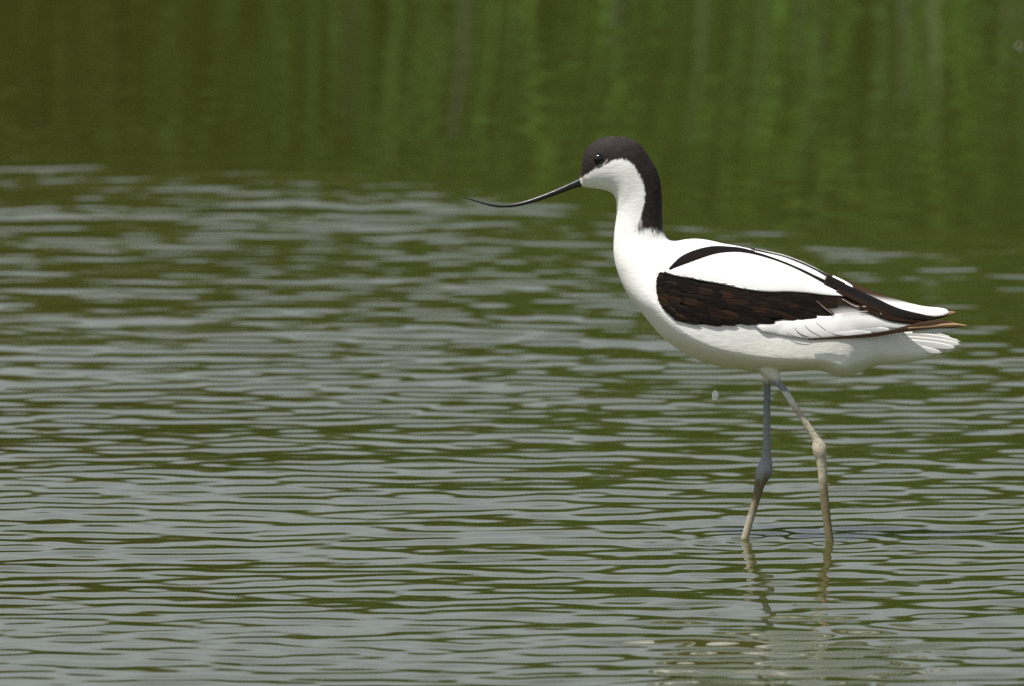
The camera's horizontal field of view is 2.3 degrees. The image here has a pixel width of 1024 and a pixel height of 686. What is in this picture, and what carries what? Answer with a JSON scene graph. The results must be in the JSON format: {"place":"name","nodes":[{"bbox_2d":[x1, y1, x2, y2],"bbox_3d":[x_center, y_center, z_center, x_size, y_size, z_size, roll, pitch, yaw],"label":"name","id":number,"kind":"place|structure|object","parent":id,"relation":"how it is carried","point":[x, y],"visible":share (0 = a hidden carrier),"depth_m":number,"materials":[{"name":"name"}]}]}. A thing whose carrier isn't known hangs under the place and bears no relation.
{"place":"outdoors","nodes":[
{"label":"outdoors","id":0,"kind":"place"},
{"bbox_2d":[0,0,1023,685],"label":"water","id":1,"kind":"structure","parent":0,"point":[316,368],"depth_m":23.70,"materials":[{"name":"green liquid"}]},
{"bbox_2d":[464,136,966,541],"bbox_3d":[0.174,0.026,22.105,0.433,0.409,0.096,0,6,0],"label":"avocet","id":2,"kind":"object","parent":1,"relation":"in","point":[769,316],"visible":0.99,"depth_m":22.07,"materials":[{"name":"white"}]},
{"bbox_2d":[712,390,718,400],"bbox_3d":[0.175,0.045,22.107,0.006,0.009,0.004,0,6,0],"label":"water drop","id":3,"kind":"object","parent":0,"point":[715,395],"visible":1,"depth_m":22.11,"materials":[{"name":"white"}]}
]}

